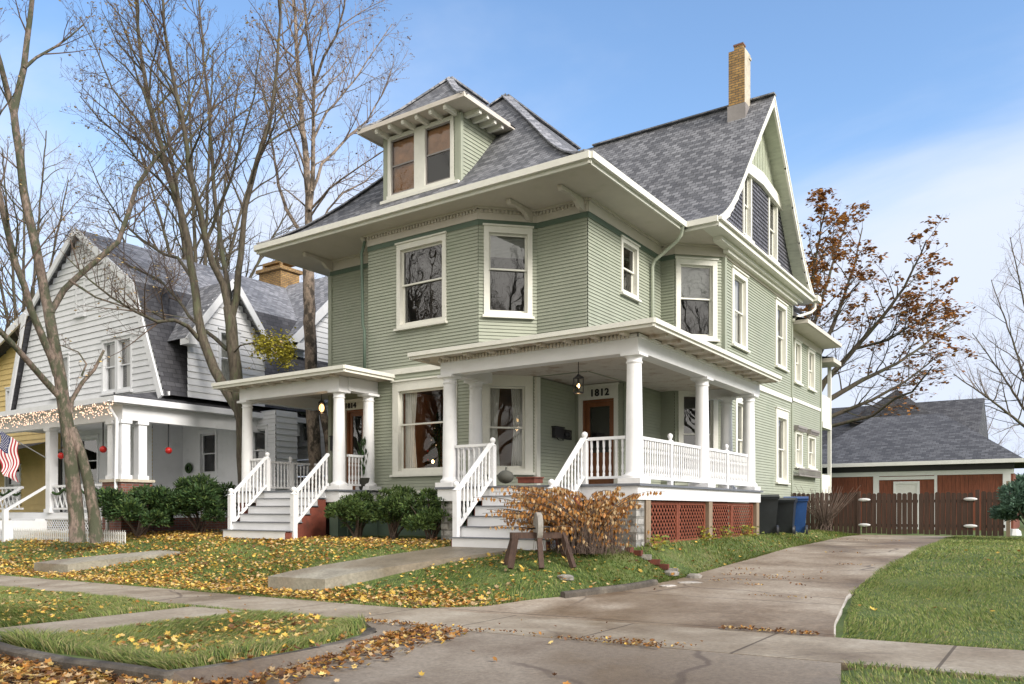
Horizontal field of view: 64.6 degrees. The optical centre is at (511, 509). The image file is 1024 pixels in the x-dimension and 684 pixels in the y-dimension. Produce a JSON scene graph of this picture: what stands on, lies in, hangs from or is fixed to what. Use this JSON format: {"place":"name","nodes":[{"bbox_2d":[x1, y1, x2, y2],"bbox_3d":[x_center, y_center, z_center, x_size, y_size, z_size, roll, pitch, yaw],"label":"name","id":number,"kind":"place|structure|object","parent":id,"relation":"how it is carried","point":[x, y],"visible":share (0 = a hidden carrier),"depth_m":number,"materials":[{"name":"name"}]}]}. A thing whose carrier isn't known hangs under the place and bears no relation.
{"place":"outdoors","nodes":[
{"label":"outdoors","id":0,"kind":"place"},
{"bbox_2d":[4,664,77,683],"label":"street","id":1,"kind":"structure","parent":0,"point":[28,679],"depth_m":7.73,"materials":[{"name":"grey asphalt"}]},
{"bbox_2d":[0,606,240,641],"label":"strip path","id":2,"kind":"structure","parent":0,"point":[88,624],"depth_m":11.01,"materials":[{"name":"concrete"}]},
{"bbox_2d":[169,622,840,683],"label":"driveway apron","id":3,"kind":"object","parent":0,"point":[521,660],"visible":0.84,"depth_m":7.54,"materials":[{"name":"concrete"}]},
{"bbox_2d":[0,575,1023,681],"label":"pavement","id":4,"kind":"structure","parent":0,"point":[993,661],"depth_m":9.11,"materials":[{"name":"concrete"}]},
{"bbox_2d":[0,516,1023,683],"bbox_3d":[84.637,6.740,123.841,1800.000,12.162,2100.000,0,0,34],"label":"lawn ground","id":5,"kind":"structure","parent":0,"point":[839,624],"depth_m":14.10,"materials":[{"name":"green plant"}]},
{"bbox_2d":[0,99,117,329],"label":"tree","id":6,"kind":"object","parent":5,"relation":"on","point":[32,291],"visible":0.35,"depth_m":55.44,"materials":[{"name":"brown plant"}]},
{"bbox_2d":[0,527,125,543],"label":"picket fence","id":7,"kind":"object","parent":5,"relation":"on","point":[50,534],"visible":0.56,"depth_m":23.74,"materials":[{"name":"white wood"}]},
{"bbox_2d":[0,309,152,526],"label":"house","id":8,"kind":"structure","parent":5,"relation":"on","point":[30,474],"depth_m":33.21,"materials":[{"name":"yellow paint"}]},
{"bbox_2d":[4,387,9,410],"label":"window","id":9,"kind":"structure","parent":8,"relation":"in","point":[7,389],"depth_m":34.13,"materials":[{"name":"white paint"}]},
{"bbox_2d":[2,464,21,504],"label":"window","id":10,"kind":"structure","parent":8,"relation":"in","point":[8,482],"depth_m":34.21,"materials":[{"name":"white paint"}]},
{"bbox_2d":[34,550,185,572],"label":"side walk","id":11,"kind":"structure","parent":5,"relation":"on","point":[70,564],"depth_m":19.30,"materials":[{"name":"concrete"}]},
{"bbox_2d":[0,0,220,542],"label":"tree","id":12,"kind":"object","parent":5,"relation":"on","point":[76,462],"visible":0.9,"depth_m":21.17,"materials":[{"name":"brown plant"}]},
{"bbox_2d":[96,483,184,537],"bbox_3d":[-10.345,0.050,22.515,2.404,1.580,2.530,0,0,-13],"label":"shrub","id":13,"kind":"object","parent":5,"relation":"on","point":[131,504],"visible":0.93,"depth_m":21.98,"materials":[{"name":"green broad leaves"},{"name":"twig bark"}]},
{"bbox_2d":[0,229,329,541],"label":"house","id":14,"kind":"structure","parent":5,"relation":"on","point":[160,381],"depth_m":26.74,"materials":[{"name":"white paint"}]},
{"bbox_2d":[0,431,45,481],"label":"flag","id":15,"kind":"object","parent":14,"relation":"attached to","point":[9,460],"visible":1,"depth_m":25.68,"materials":[{"name":"fabric"}]},
{"bbox_2d":[0,487,98,495],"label":"garland","id":16,"kind":"object","parent":14,"relation":"attached to","point":[19,493],"visible":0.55,"depth_m":25.67},
{"bbox_2d":[0,401,112,428],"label":"string lights","id":17,"kind":"object","parent":14,"relation":"hanging from","point":[83,413],"visible":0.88,"depth_m":24.91,"materials":[{"name":"brown"}]},
{"bbox_2d":[57,437,63,458],"bbox_3d":[-14.239,-2.098,25.599,0.210,1.005,0.210,0,0,34],"label":"hanging ornament","id":18,"kind":"object","parent":14,"relation":"hanging from","point":[60,455],"visible":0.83,"depth_m":25.55,"materials":[{"name":"red metal"}]},
{"bbox_2d":[58,451,62,511],"bbox_3d":[-18.047,-1.100,32.168,0.700,2.400,0.050,0,0,34],"label":"door","id":19,"kind":"structure","parent":14,"relation":"in","point":[60,461],"depth_m":31.99,"materials":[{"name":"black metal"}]},
{"bbox_2d":[49,352,89,399],"bbox_3d":[-15.377,-4.570,28.187,1.520,1.560,0.810,0,0,34],"label":"window","id":20,"kind":"structure","parent":14,"relation":"in","point":[66,357],"depth_m":27.92,"materials":[{"name":"white paint"}]},
{"bbox_2d":[72,277,102,318],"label":"window","id":21,"kind":"structure","parent":14,"relation":"in","point":[82,280],"depth_m":27.12,"materials":[{"name":"white paint"}]},
{"bbox_2d":[80,434,98,483],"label":"window","id":22,"kind":"structure","parent":14,"relation":"in","point":[90,442],"depth_m":32.00,"materials":[{"name":"white paint"}]},
{"bbox_2d":[99,423,106,452],"bbox_3d":[-12.216,-2.147,24.216,0.210,0.905,0.210,0,0,34],"label":"hanging ornament","id":23,"kind":"object","parent":14,"relation":"hanging from","point":[102,448],"visible":1,"depth_m":24.21,"materials":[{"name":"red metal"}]},
{"bbox_2d":[99,337,140,396],"bbox_3d":[-12.826,-4.595,26.444,1.200,1.910,0.810,0,0,34],"label":"window","id":24,"kind":"structure","parent":14,"relation":"in","point":[108,374],"depth_m":26.41,"materials":[{"name":"white paint"}]},
{"bbox_2d":[115,333,154,393],"bbox_3d":[-12.108,-4.595,25.953,1.200,1.910,0.810,0,0,34],"label":"window","id":25,"kind":"structure","parent":14,"relation":"in","point":[120,366],"depth_m":25.91,"materials":[{"name":"white paint"}]},
{"bbox_2d":[165,424,171,453],"bbox_3d":[-10.477,-2.147,24.723,0.210,0.905,0.210,0,0,34],"label":"hanging ornament","id":26,"kind":"object","parent":14,"relation":"hanging from","point":[168,449],"visible":1,"depth_m":24.68,"materials":[{"name":"red metal"}]},
{"bbox_2d":[185,463,191,473],"bbox_3d":[-11.700,-1.500,29.314,0.400,0.394,0.100,0,0,34],"label":"wreath","id":27,"kind":"object","parent":14,"relation":"attached to","point":[187,465],"visible":1,"depth_m":29.25,"materials":[{"name":"green plant"}]},
{"bbox_2d":[197,429,217,476],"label":"window","id":28,"kind":"structure","parent":14,"relation":"in","point":[207,439],"depth_m":29.09,"materials":[{"name":"white paint"}]},
{"bbox_2d":[209,327,241,380],"bbox_3d":[-9.360,-4.845,26.261,0.810,1.910,1.120,0,0,34],"label":"window","id":29,"kind":"structure","parent":14,"relation":"in","point":[223,364],"depth_m":26.17,"materials":[{"name":"white paint"}]},
{"bbox_2d":[253,424,275,476],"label":"window","id":30,"kind":"structure","parent":14,"relation":"in","point":[260,440],"depth_m":27.57,"materials":[{"name":"white paint"}]},
{"bbox_2d":[297,411,306,446],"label":"window","id":31,"kind":"structure","parent":14,"relation":"in","point":[301,439],"depth_m":29.48,"materials":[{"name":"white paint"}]},
{"bbox_2d":[31,2,325,285],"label":"tree","id":32,"kind":"object","parent":5,"relation":"on","point":[230,237],"visible":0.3,"depth_m":60.67,"materials":[{"name":"brown plant"}]},
{"bbox_2d":[0,627,375,683],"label":"street kerb","id":33,"kind":"structure","parent":5,"relation":"on","point":[118,668],"depth_m":7.78,"materials":[{"name":"concrete"}]},
{"bbox_2d":[31,0,345,505],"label":"tree","id":34,"kind":"object","parent":5,"relation":"on","point":[231,347],"visible":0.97,"depth_m":23.48,"materials":[{"name":"brown plant"}]},
{"bbox_2d":[158,473,237,532],"bbox_3d":[-9.007,-0.141,23.194,2.435,1.814,2.695,0,0,6],"label":"shrub","id":35,"kind":"object","parent":5,"relation":"on","point":[195,495],"visible":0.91,"depth_m":22.50,"materials":[{"name":"green broad leaf"},{"name":"twig bark"}]},
{"bbox_2d":[228,0,413,489],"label":"tree","id":36,"kind":"object","parent":5,"relation":"on","point":[312,417],"visible":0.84,"depth_m":27.35,"materials":[{"name":"brown plant"}]},
{"bbox_2d":[323,490,386,537],"bbox_3d":[-3.755,0.139,19.528,1.572,1.254,1.484,0,0,34],"label":"shrub","id":37,"kind":"object","parent":5,"relation":"on","point":[356,507],"visible":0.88,"depth_m":19.31,"materials":[{"name":"green plant"}]},
{"bbox_2d":[370,484,419,538],"bbox_3d":[-2.734,0.073,19.202,1.262,1.372,1.825,0,0,-10],"label":"shrub","id":38,"kind":"object","parent":5,"relation":"on","point":[389,504],"visible":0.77,"depth_m":18.86,"materials":[{"name":"green plant"}]},
{"bbox_2d":[268,546,525,589],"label":"front walk","id":39,"kind":"structure","parent":5,"relation":"on","point":[344,573],"depth_m":14.84,"materials":[{"name":"concrete"}]},
{"bbox_2d":[397,487,466,539],"bbox_3d":[-1.810,0.090,18.523,1.579,1.346,1.726,0,0,34],"label":"shrub","id":40,"kind":"object","parent":5,"relation":"on","point":[430,519],"visible":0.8,"depth_m":18.14,"materials":[{"name":"green broad leaf"},{"name":"twig bark"}]},
{"bbox_2d":[0,527,1019,683],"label":"fallen leaves","id":41,"kind":"object","parent":5,"relation":"on","point":[25,668],"visible":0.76,"depth_m":12.95,"materials":[{"name":"yellow plant"}]},
{"bbox_2d":[211,42,841,551],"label":"house","id":42,"kind":"structure","parent":5,"relation":"on","point":[503,270],"depth_m":20.77,"materials":[{"name":"green wood"}]},
{"bbox_2d":[318,394,324,412],"bbox_3d":[-5.075,-2.935,21.600,0.192,0.731,0.192,0,0,-27],"label":"hanging lantern","id":43,"kind":"object","parent":42,"relation":"hanging from","point":[321,407],"visible":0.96,"depth_m":21.56,"materials":[{"name":"black metal"}]},
{"bbox_2d":[329,436,332,450],"bbox_3d":[-5.212,-1.935,23.602,0.220,0.430,0.110,0,0,34],"label":"mailbox","id":44,"kind":"object","parent":42,"relation":"attached to","point":[331,443],"visible":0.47,"depth_m":23.60,"materials":[{"name":"black metal"}]},
{"bbox_2d":[350,411,362,489],"bbox_3d":[-4.371,-1.650,23.325,0.600,2.300,0.358,0,0,34],"label":"door","id":45,"kind":"structure","parent":42,"relation":"in","point":[359,415],"depth_m":23.37,"materials":[{"name":"brown glass"}]},
{"bbox_2d":[357,437,369,489],"bbox_3d":[-3.834,-1.209,21.002,0.360,1.418,0.373,0,0,34],"label":"potted plant","id":46,"kind":"object","parent":42,"relation":"on","point":[363,481],"visible":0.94,"depth_m":20.90,"materials":[{"name":"green plant"}]},
{"bbox_2d":[393,231,447,331],"bbox_3d":[-2.115,-5.695,20.698,1.890,2.310,0.810,0,0,34],"label":"window","id":47,"kind":"structure","parent":42,"relation":"in","point":[421,263],"depth_m":21.03,"materials":[{"name":"white glass"}]},
{"bbox_2d":[389,376,457,476],"bbox_3d":[-2.154,-2.080,20.455,2.200,2.480,0.364,0,0,34],"label":"window","id":48,"kind":"structure","parent":42,"relation":"in","point":[410,387],"depth_m":20.87,"materials":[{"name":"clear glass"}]},
{"bbox_2d":[425,412,442,467],"bbox_3d":[-1.975,-1.557,21.998,1.136,2.195,1.132,0,0,34],"label":"christmas tree","id":49,"kind":"object","parent":42,"relation":"in","point":[438,425],"visible":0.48,"depth_m":21.97,"materials":[{"name":"green plant"}]},
{"bbox_2d":[498,467,513,483],"bbox_3d":[-0.123,-0.662,15.600,0.315,0.325,0.307,0,0,34],"label":"stone ball","id":50,"kind":"object","parent":42,"relation":"on","point":[505,476],"visible":1,"depth_m":15.49,"materials":[{"name":"grey stone"}]},
{"bbox_2d":[482,223,534,319],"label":"window","id":51,"kind":"structure","parent":42,"relation":"in","point":[508,249],"depth_m":19.73,"materials":[{"name":"white glass"}]},
{"bbox_2d":[482,375,534,474],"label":"window","id":52,"kind":"structure","parent":42,"relation":"in","point":[521,387],"depth_m":19.64,"materials":[{"name":"white glass"}]},
{"bbox_2d":[516,477,543,483],"bbox_3d":[0.347,-0.557,15.339,0.410,0.115,0.340,0,0,34],"label":"wooden crate","id":53,"kind":"object","parent":42,"relation":"on","point":[527,480],"visible":1,"depth_m":15.22,"materials":[{"name":"red wood"}]},
{"bbox_2d":[551,426,571,440],"bbox_3d":[1.329,-1.907,20.561,0.190,0.356,0.950,0,0,34],"label":"mailbox","id":54,"kind":"object","parent":42,"relation":"attached to","point":[562,433],"visible":1,"depth_m":20.43,"materials":[{"name":"black metal"}]},
{"bbox_2d":[573,362,583,393],"bbox_3d":[1.360,-2.806,16.600,0.221,0.868,0.221,0,0,-27],"label":"hanging lantern","id":55,"kind":"object","parent":42,"relation":"hanging from","point":[578,376],"visible":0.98,"depth_m":16.57,"materials":[{"name":"black metal"}]},
{"bbox_2d":[586,401,612,483],"bbox_3d":[2.326,-1.640,21.001,0.800,2.280,0.358,0,0,34],"label":"door","id":56,"kind":"structure","parent":42,"relation":"in","point":[599,415],"depth_m":21.08,"materials":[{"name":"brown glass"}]},
{"bbox_2d":[619,234,641,302],"bbox_3d":[2.744,-6.110,20.878,0.810,1.540,1.290,0,0,34],"label":"window","id":57,"kind":"structure","parent":42,"relation":"in","point":[629,250],"depth_m":21.02,"materials":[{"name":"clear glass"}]},
{"bbox_2d":[674,391,717,481],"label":"window","id":58,"kind":"structure","parent":42,"relation":"in","point":[686,399],"depth_m":22.35,"materials":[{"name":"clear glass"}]},
{"bbox_2d":[674,256,719,341],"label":"window","id":59,"kind":"structure","parent":42,"relation":"in","point":[696,277],"depth_m":22.36,"materials":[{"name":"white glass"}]},
{"bbox_2d":[735,398,742,452],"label":"window","id":60,"kind":"structure","parent":42,"relation":"in","point":[738,402],"depth_m":23.74,"materials":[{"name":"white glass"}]},
{"bbox_2d":[731,265,750,352],"bbox_3d":[6.297,-5.715,23.525,0.810,2.310,1.510,0,0,34],"label":"window","id":61,"kind":"structure","parent":42,"relation":"in","point":[739,279],"depth_m":23.77,"materials":[{"name":"white glass"}]},
{"bbox_2d":[742,176,754,243],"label":"window","id":62,"kind":"structure","parent":42,"relation":"in","point":[747,187],"depth_m":24.15,"materials":[{"name":"white glass"}]},
{"bbox_2d":[768,196,779,264],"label":"window","id":63,"kind":"structure","parent":42,"relation":"in","point":[772,209],"depth_m":26.31,"materials":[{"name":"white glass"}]},
{"bbox_2d":[775,297,789,372],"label":"window","id":64,"kind":"structure","parent":42,"relation":"in","point":[780,306],"depth_m":27.14,"materials":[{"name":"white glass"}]},
{"bbox_2d":[775,406,790,484],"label":"window","id":65,"kind":"structure","parent":42,"relation":"in","point":[782,415],"depth_m":27.25,"materials":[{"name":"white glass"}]},
{"bbox_2d":[794,338,803,386],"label":"window","id":66,"kind":"structure","parent":42,"relation":"in","point":[797,343],"depth_m":29.44,"materials":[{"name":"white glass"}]},
{"bbox_2d":[794,430,803,468],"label":"window","id":67,"kind":"structure","parent":42,"relation":"in","point":[798,438],"depth_m":29.60,"materials":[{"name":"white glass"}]},
{"bbox_2d":[807,347,816,392],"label":"window","id":68,"kind":"structure","parent":42,"relation":"in","point":[811,353],"depth_m":31.06,"materials":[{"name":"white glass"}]},
{"bbox_2d":[807,434,817,469],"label":"window","id":69,"kind":"structure","parent":42,"relation":"in","point":[811,440],"depth_m":31.15,"materials":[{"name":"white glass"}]},
{"bbox_2d":[503,512,576,568],"bbox_3d":[0.469,0.528,14.039,1.202,0.966,0.700,0,0,-9],"label":"grindstone","id":70,"kind":"object","parent":5,"relation":"on","point":[537,534],"visible":0.89,"depth_m":13.87,"materials":[{"name":"brown wood"}]},
{"bbox_2d":[557,574,573,580],"bbox_3d":[0.894,1.126,13.405,0.290,0.101,0.194,0,0,34],"label":"rock","id":71,"kind":"object","parent":5,"relation":"on","point":[569,577],"visible":0.97,"depth_m":13.33,"materials":[{"name":"grey stone"}]},
{"bbox_2d":[473,485,661,554],"bbox_3d":[0.987,0.170,14.501,3.393,1.215,1.864,0,0,3],"label":"shrub","id":72,"kind":"object","parent":5,"relation":"on","point":[586,529],"visible":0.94,"depth_m":14.30,"materials":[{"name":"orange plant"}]},
{"bbox_2d":[560,579,657,597],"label":"drive kerb","id":73,"kind":"structure","parent":5,"relation":"on","point":[606,589],"depth_m":12.73,"materials":[{"name":"concrete"}]},
{"bbox_2d":[625,547,633,552],"bbox_3d":[2.100,0.735,14.880,0.100,0.095,0.260,0,0,-41],"label":"edging brick","id":74,"kind":"object","parent":5,"relation":"on","point":[630,551],"visible":0.43,"depth_m":14.79,"materials":[{"name":"red brick"}]},
{"bbox_2d":[633,550,642,555],"bbox_3d":[2.259,0.793,14.860,0.260,0.095,0.100,0,0,31],"label":"edging brick","id":75,"kind":"object","parent":5,"relation":"on","point":[638,552],"visible":0.67,"depth_m":14.78,"materials":[{"name":"red brick"}]},
{"bbox_2d":[640,554,651,559],"bbox_3d":[2.417,0.870,14.840,0.260,0.095,0.100,0,0,19],"label":"edging brick","id":76,"kind":"object","parent":5,"relation":"on","point":[647,556],"visible":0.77,"depth_m":14.78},
{"bbox_2d":[647,559,659,564],"bbox_3d":[2.575,0.956,14.820,0.260,0.095,0.100,0,0,18],"label":"edging brick","id":77,"kind":"object","parent":5,"relation":"on","point":[654,561],"visible":0.8,"depth_m":14.76,"materials":[{"name":"red brick"}]},
{"bbox_2d":[645,534,672,550],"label":"weed","id":78,"kind":"object","parent":5,"relation":"on","point":[658,539],"visible":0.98,"depth_m":15.56,"materials":[{"name":"green plant"}]},
{"bbox_2d":[656,564,668,569],"bbox_3d":[2.732,1.041,14.800,0.260,0.095,0.100,0,0,25],"label":"edging brick","id":79,"kind":"object","parent":5,"relation":"on","point":[664,566],"visible":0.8,"depth_m":14.73,"materials":[{"name":"red brick"}]},
{"bbox_2d":[664,570,678,576],"bbox_3d":[2.844,1.150,14.607,0.315,0.101,0.216,0,0,34],"label":"rock","id":80,"kind":"object","parent":5,"relation":"on","point":[670,573],"visible":0.72,"depth_m":14.52,"materials":[{"name":"grey stone"}]},
{"bbox_2d":[698,526,716,539],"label":"weed","id":81,"kind":"object","parent":5,"relation":"on","point":[704,534],"visible":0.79,"depth_m":18.13,"materials":[{"name":"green plant"}]},
{"bbox_2d":[714,525,737,537],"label":"weed","id":82,"kind":"object","parent":5,"relation":"on","point":[730,534],"visible":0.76,"depth_m":19.37,"materials":[{"name":"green plant"}]},
{"bbox_2d":[740,524,764,536],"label":"weed","id":83,"kind":"object","parent":5,"relation":"on","point":[747,527],"visible":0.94,"depth_m":20.57,"materials":[{"name":"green plant"}]},
{"bbox_2d":[759,494,779,534],"bbox_3d":[7.092,0.147,22.679,0.710,1.142,0.925,0,0,14],"label":"wheeled bin","id":84,"kind":"object","parent":5,"relation":"on","point":[768,505],"visible":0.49,"depth_m":22.37,"materials":[{"name":"black plastic"}]},
{"bbox_2d":[775,498,797,533],"bbox_3d":[7.902,0.190,23.517,0.669,1.075,0.876,0,0,24],"label":"wheeled bin","id":85,"kind":"object","parent":5,"relation":"on","point":[786,511],"visible":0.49,"depth_m":23.24,"materials":[{"name":"black plastic"}]},
{"bbox_2d":[783,496,808,534],"bbox_3d":[8.498,0.177,24.261,0.710,1.142,0.925,0,0,19],"label":"wheeled bin","id":86,"kind":"object","parent":5,"relation":"on","point":[800,514],"visible":0.56,"depth_m":23.93,"materials":[{"name":"blue plastic"}]},
{"bbox_2d":[790,485,860,530],"bbox_3d":[10.204,-0.040,26.431,2.120,1.508,1.270,0,0,17],"label":"shrub","id":87,"kind":"object","parent":5,"relation":"on","point":[824,524],"visible":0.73,"depth_m":26.43,"materials":[{"name":"brown plant"}]},
{"bbox_2d":[834,594,851,636],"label":"lawn kerb","id":88,"kind":"structure","parent":5,"relation":"on","point":[848,596],"depth_m":10.50,"materials":[{"name":"concrete"}]},
{"bbox_2d":[797,187,977,427],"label":"tree","id":89,"kind":"object","parent":5,"relation":"on","point":[814,263],"visible":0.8,"depth_m":45.60,"materials":[{"name":"brown plant"}]},
{"bbox_2d":[791,481,1009,536],"bbox_3d":[12.168,0.075,25.974,6.480,1.850,0.101,0,0,34],"label":"fence","id":90,"kind":"object","parent":5,"relation":"on","point":[850,517],"visible":0.84,"depth_m":25.60,"materials":[{"name":"brown wood"}]},
{"bbox_2d":[822,390,987,445],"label":"house","id":91,"kind":"structure","parent":5,"relation":"on","point":[970,413],"depth_m":47.54,"materials":[{"name":"grey"}]},
{"bbox_2d":[822,413,1023,530],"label":"garage","id":92,"kind":"structure","parent":5,"relation":"on","point":[940,453],"depth_m":33.38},
{"bbox_2d":[896,484,916,528],"bbox_3d":[16.089,-0.125,33.050,0.770,1.850,0.029,0,0,34],"label":"door","id":93,"kind":"structure","parent":92,"relation":"in","point":[900,488],"depth_m":33.02,"materials":[{"name":"white plastic"}]},
{"bbox_2d":[923,202,1023,445],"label":"tree","id":94,"kind":"object","parent":5,"relation":"on","point":[1021,371],"visible":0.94,"depth_m":54.94,"materials":[{"name":"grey plant"}]},
{"bbox_2d":[959,391,1023,454],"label":"tree","id":95,"kind":"object","parent":5,"relation":"on","point":[1000,429],"visible":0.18,"depth_m":92.19,"materials":[{"name":"brown plant"}]},
{"bbox_2d":[987,473,1023,524],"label":"shrub","id":96,"kind":"object","parent":5,"relation":"on","point":[1010,506],"visible":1,"depth_m":21.87,"materials":[{"name":"green plant"}]},
{"bbox_2d":[0,0,1023,476],"label":"sky","id":97,"kind":"structure","parent":0,"point":[912,109],"materials":[{"name":"blue"}]},
{"bbox_2d":[417,535,953,636],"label":"driveway","id":98,"kind":"structure","parent":0,"point":[711,604],"depth_m":12.16,"materials":[{"name":"concrete"}]},
{"bbox_2d":[678,581,702,583],"bbox_3d":[3.003,1.244,13.710,0.397,0.056,0.268,0,0,34],"label":"rock","id":99,"kind":"object","parent":98,"relation":"on","point":[688,582],"visible":0.65,"depth_m":13.63,"materials":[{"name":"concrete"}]},
{"bbox_2d":[687,573,702,577],"bbox_3d":[3.242,1.194,14.398,0.278,0.112,0.189,0,0,34],"label":"rock","id":100,"kind":"object","parent":98,"relation":"on","point":[692,575],"visible":0.58,"depth_m":14.33,"materials":[{"name":"grey stone"}]},
{"bbox_2d":[1010,529,1021,535],"bbox_3d":[16.115,0.744,26.008,0.364,0.246,0.345,0,0,-22],"label":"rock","id":101,"kind":"object","parent":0,"point":[1015,532],"visible":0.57,"depth_m":25.89,"materials":[{"name":"white stone"}]}
]}

